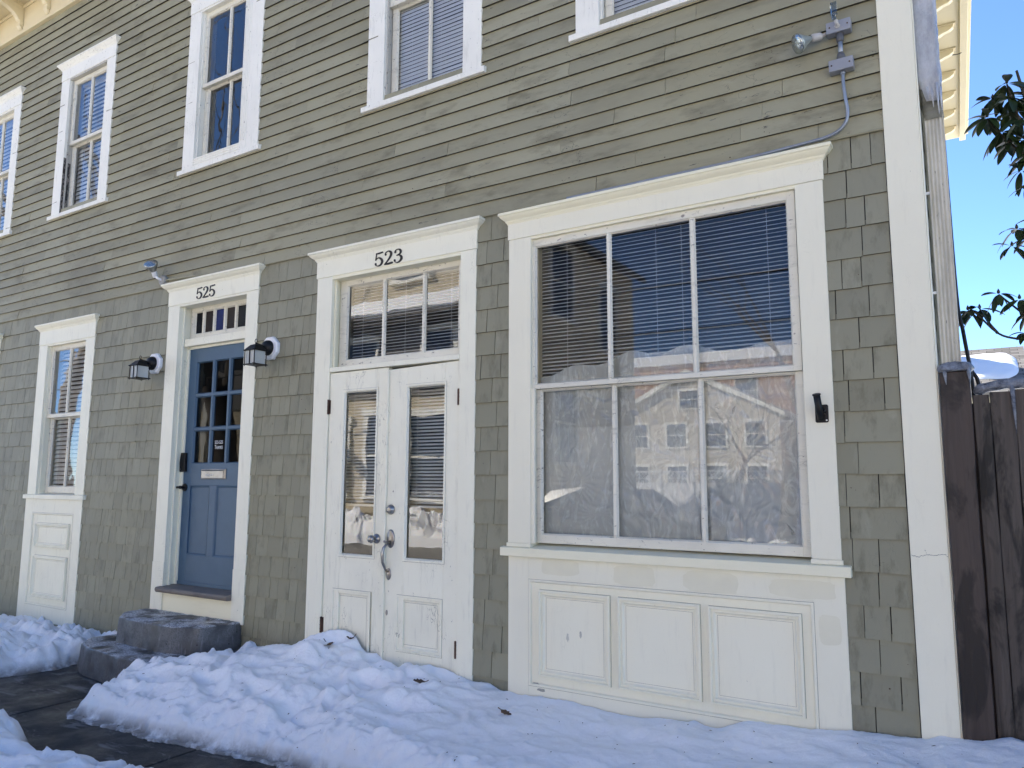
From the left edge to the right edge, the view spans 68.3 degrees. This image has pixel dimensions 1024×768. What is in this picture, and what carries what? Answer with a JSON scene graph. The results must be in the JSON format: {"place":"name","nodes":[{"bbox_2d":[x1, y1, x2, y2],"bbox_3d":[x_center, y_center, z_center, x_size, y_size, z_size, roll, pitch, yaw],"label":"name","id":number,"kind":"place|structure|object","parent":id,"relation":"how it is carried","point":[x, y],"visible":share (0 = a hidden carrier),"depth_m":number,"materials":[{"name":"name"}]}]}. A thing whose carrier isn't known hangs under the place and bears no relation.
{"place":"outdoors","nodes":[
{"label":"outdoors","id":0,"kind":"place"},
{"bbox_2d":[0,664,276,767],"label":"sidewalk","id":1,"kind":"structure","parent":0,"point":[37,706],"depth_m":4.52,"materials":[{"name":"grey concrete"}]},
{"bbox_2d":[0,614,116,676],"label":"snow","id":2,"kind":"structure","parent":1,"relation":"on","point":[29,644],"depth_m":6.19,"materials":[{"name":"white snow"}]},
{"bbox_2d":[0,709,152,767],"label":"snow","id":3,"kind":"structure","parent":1,"relation":"on","point":[17,750],"depth_m":3.81,"materials":[{"name":"white snow"}]},
{"bbox_2d":[77,609,241,682],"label":"concrete steps","id":4,"kind":"structure","parent":1,"relation":"on","point":[146,635],"depth_m":5.75,"materials":[{"name":"grey concrete"}]},
{"bbox_2d":[66,629,1023,767],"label":"snow","id":5,"kind":"structure","parent":1,"relation":"on","point":[224,702],"depth_m":4.09,"materials":[{"name":"white snow"}]},
{"bbox_2d":[413,678,428,682],"bbox_3d":[-0.542,1.766,4.492,0.100,0.019,0.052,19,4,-25],"label":"dead leaf","id":6,"kind":"object","parent":5,"relation":"on","point":[418,680],"visible":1,"depth_m":4.50,"materials":[{"name":"brown plant"}]},
{"bbox_2d":[498,707,510,714],"bbox_3d":[-0.041,1.799,4.146,0.093,0.013,0.049,10,7,38],"label":"dead leaf","id":7,"kind":"object","parent":5,"relation":"on","point":[505,712],"visible":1,"depth_m":4.14,"materials":[{"name":"brown plant"}]},
{"bbox_2d":[83,640,1023,767],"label":"debris","id":8,"kind":"object","parent":5,"relation":"on","point":[507,699],"visible":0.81,"depth_m":3.86,"materials":[{"name":"brown plant"}]},
{"bbox_2d":[937,361,1023,740],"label":"wood fence","id":9,"kind":"object","parent":5,"relation":"in","point":[983,442],"visible":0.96,"depth_m":3.34,"materials":[{"name":"brown wood"}]},
{"bbox_2d":[946,0,1023,350],"label":"sky","id":10,"kind":"structure","parent":0,"point":[982,209],"materials":[{"name":"blue"}]},
{"bbox_2d":[961,346,1023,403],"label":"neighbour house","id":11,"kind":"structure","parent":0,"point":[994,364],"depth_m":17.57,"materials":[{"name":"beige"}]},
{"label":"ground","id":12,"kind":"structure","parent":0,"visible":0},
{"bbox_2d":[0,0,970,738],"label":"timber house","id":13,"kind":"structure","parent":12,"relation":"on","point":[302,168],"depth_m":5.25,"materials":[{"name":"green paint"}]},
{"bbox_2d":[0,333,3,352],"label":"window","id":14,"kind":"structure","parent":13,"relation":"in","point":[1,335],"depth_m":8.44,"materials":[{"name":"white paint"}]},
{"bbox_2d":[0,120,12,229],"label":"window blind","id":15,"kind":"object","parent":13,"relation":"hanging from","point":[9,124],"depth_m":9.18,"materials":[{"name":"white plastic"}]},
{"bbox_2d":[0,86,25,237],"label":"window","id":16,"kind":"structure","parent":13,"relation":"in","point":[11,103],"depth_m":8.84,"materials":[{"name":"paint"}]},
{"bbox_2d":[23,313,99,499],"bbox_3d":[-4.517,0.253,7.660,1.150,1.810,0.215,-4,-9,32],"label":"window","id":17,"kind":"structure","parent":13,"relation":"in","point":[56,337],"depth_m":7.74,"materials":[{"name":"white paint"}]},
{"bbox_2d":[51,347,85,485],"bbox_3d":[-4.471,0.312,7.722,0.666,1.471,0.040,-4,-9,32],"label":"window blind","id":18,"kind":"object","parent":13,"relation":"hanging from","point":[71,479],"depth_m":7.77,"materials":[{"name":"white plastic"}]},
{"bbox_2d":[46,34,120,220],"bbox_3d":[-4.506,-2.673,8.036,1.144,1.780,0.215,-4,-9,32],"label":"window","id":19,"kind":"structure","parent":13,"relation":"in","point":[100,59],"depth_m":8.12,"materials":[{"name":"paint"}]},
{"bbox_2d":[75,73,105,203],"bbox_3d":[-4.461,-2.614,8.098,0.666,1.451,0.047,-4,-9,32],"label":"window blind","id":20,"kind":"object","parent":13,"relation":"hanging from","point":[98,80],"depth_m":8.16,"materials":[{"name":"white plastic"}]},
{"bbox_2d":[128,353,162,380],"bbox_3d":[-3.280,-0.159,6.731,0.181,0.252,0.228,-4,-9,32],"label":"wall lantern","id":21,"kind":"object","parent":13,"relation":"attached to","point":[152,364],"depth_m":6.69,"materials":[{"name":"black plastic"}]},
{"bbox_2d":[143,259,237,284],"bbox_3d":[-2.753,-1.052,6.540,1.280,0.228,0.194,-4,-9,32],"label":"flood lamp","id":22,"kind":"object","parent":13,"relation":"on","point":[151,265],"visible":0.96,"depth_m":6.80,"materials":[{"name":"grey metal"}]},
{"bbox_2d":[176,342,243,589],"bbox_3d":[-2.541,0.675,6.409,0.929,2.067,0.100,-4,-9,32],"label":"blue door","id":23,"kind":"structure","parent":13,"relation":"in","point":[209,463],"depth_m":6.45,"materials":[{"name":"paint"}]},
{"bbox_2d":[177,0,265,176],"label":"window","id":24,"kind":"structure","parent":13,"relation":"in","point":[205,14],"depth_m":6.89,"materials":[{"name":"paint"}]},
{"bbox_2d":[242,337,279,367],"bbox_3d":[-1.975,-0.259,5.919,0.181,0.252,0.228,-4,-9,32],"label":"wall lantern","id":25,"kind":"object","parent":13,"relation":"attached to","point":[258,354],"depth_m":5.88,"materials":[{"name":"black plastic"}]},
{"bbox_2d":[319,367,392,654],"bbox_3d":[-1.135,0.978,5.348,0.588,2.176,0.120,-4,-9,32],"label":"door leaf","id":26,"kind":"structure","parent":13,"relation":"in","point":[351,590],"depth_m":5.37,"materials":[{"name":"paint"}]},
{"bbox_2d":[346,391,376,506],"bbox_3d":[-1.058,0.450,5.527,0.526,0.881,0.040,-4,-9,32],"label":"window blind","id":27,"kind":"object","parent":13,"relation":"hanging from","point":[352,478],"depth_m":5.55,"materials":[{"name":"white plastic"}]},
{"bbox_2d":[353,268,458,356],"bbox_3d":[-0.768,-0.483,5.501,1.046,0.635,0.040,-4,-9,32],"label":"window blind","id":28,"kind":"object","parent":13,"relation":"hanging from","point":[408,278],"depth_m":5.50,"materials":[{"name":"white plastic"}]},
{"bbox_2d":[379,361,459,673],"bbox_3d":[-0.624,0.940,5.030,0.660,2.174,0.120,-4,-9,32],"label":"door leaf","id":29,"kind":"structure","parent":13,"relation":"in","point":[417,621],"depth_m":5.04,"materials":[{"name":"paint"}]},
{"bbox_2d":[361,0,486,113],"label":"window","id":30,"kind":"structure","parent":13,"relation":"in","point":[384,15],"depth_m":5.70,"materials":[{"name":"paint"}]},
{"bbox_2d":[409,385,444,507],"bbox_3d":[-0.541,0.410,5.205,0.546,0.881,0.040,-4,-9,32],"label":"window blind","id":31,"kind":"object","parent":13,"relation":"hanging from","point":[416,481],"depth_m":5.23,"materials":[{"name":"white plastic"}]},
{"bbox_2d":[398,0,462,89],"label":"window blind","id":32,"kind":"object","parent":13,"relation":"hanging from","point":[442,43],"depth_m":5.64,"materials":[{"name":"white plastic"}]},
{"bbox_2d":[544,426,699,550],"bbox_3d":[0.632,0.820,4.517,1.000,1.130,0.090,-4,-9,32],"label":"curtain","id":33,"kind":"object","parent":13,"relation":"hanging from","point":[632,523],"visible":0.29,"depth_m":4.53,"materials":[{"name":"fabric"}]},
{"bbox_2d":[568,0,696,43],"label":"window","id":34,"kind":"structure","parent":13,"relation":"in","point":[589,13],"depth_m":4.73,"materials":[{"name":"paint"}]},
{"bbox_2d":[614,0,653,13],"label":"window blind","id":35,"kind":"object","parent":13,"relation":"hanging from","point":[631,3],"depth_m":4.77,"materials":[{"name":"white plastic"}]},
{"bbox_2d":[542,203,795,431],"bbox_3d":[0.856,-0.359,4.416,1.566,1.226,0.040,-4,-9,32],"label":"window blind","id":36,"kind":"object","parent":13,"relation":"hanging from","point":[685,398],"depth_m":4.37,"materials":[{"name":"white plastic"}]},
{"bbox_2d":[541,339,801,544],"bbox_3d":[0.841,0.335,4.305,1.560,1.099,0.011,-4,-9,32],"label":"plastic film","id":37,"kind":"object","parent":13,"relation":"attached to","point":[729,475],"visible":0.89,"depth_m":4.22,"materials":[{"name":"clear plastic"}]},
{"bbox_2d":[498,141,852,577],"bbox_3d":[0.813,-0.083,4.318,2.025,2.178,0.200,-4,-9,32],"label":"window","id":38,"kind":"structure","parent":13,"relation":"in","point":[793,177],"depth_m":4.18,"materials":[{"name":"beige paint"}]},
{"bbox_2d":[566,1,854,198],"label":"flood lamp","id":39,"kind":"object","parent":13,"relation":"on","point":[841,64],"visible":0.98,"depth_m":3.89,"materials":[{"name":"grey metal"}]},
{"bbox_2d":[707,380,801,544],"bbox_3d":[1.306,0.422,4.036,0.500,0.860,0.081,-4,-9,32],"label":"plastic film","id":40,"kind":"object","parent":13,"relation":"attached to","point":[765,511],"visible":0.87,"depth_m":4.03,"materials":[{"name":"clear plastic"}]},
{"bbox_2d":[745,423,801,556],"bbox_3d":[1.515,0.755,3.990,0.500,1.130,0.089,-4,-9,32],"label":"curtain","id":41,"kind":"object","parent":13,"relation":"hanging from","point":[775,492],"visible":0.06,"depth_m":4.09,"materials":[{"name":"fabric"}]},
{"bbox_2d":[812,393,828,422],"bbox_3d":[1.526,0.116,3.733,0.062,0.145,0.086,-4,-9,32],"label":"flag holder","id":42,"kind":"object","parent":13,"relation":"attached to","point":[821,413],"visible":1,"depth_m":3.74,"materials":[{"name":"black metal"}]},
{"bbox_2d":[912,0,960,363],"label":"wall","id":43,"kind":"structure","parent":13,"relation":"attached to","point":[929,73],"depth_m":3.68,"materials":[{"name":"paint"}]},
{"bbox_2d":[945,139,982,394],"bbox_3d":[2.271,-0.514,3.786,0.115,1.601,0.038,-7,-10,44],"label":"cable","id":44,"kind":"object","parent":13,"relation":"attached to","point":[975,375],"visible":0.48,"depth_m":3.79,"materials":[{"name":"black metal"}]},
{"bbox_2d":[961,330,975,401],"bbox_3d":[2.247,-0.071,3.707,0.042,0.401,0.016,-4,-9,32],"label":"cable","id":45,"kind":"object","parent":13,"relation":"attached to","point":[967,354],"visible":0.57,"depth_m":3.71,"materials":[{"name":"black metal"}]},
{"bbox_2d":[959,70,1023,344],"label":"rhododendron","id":46,"kind":"object","parent":12,"relation":"on","point":[1004,143],"visible":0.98,"depth_m":4.49,"materials":[{"name":"green plant"}]}
]}

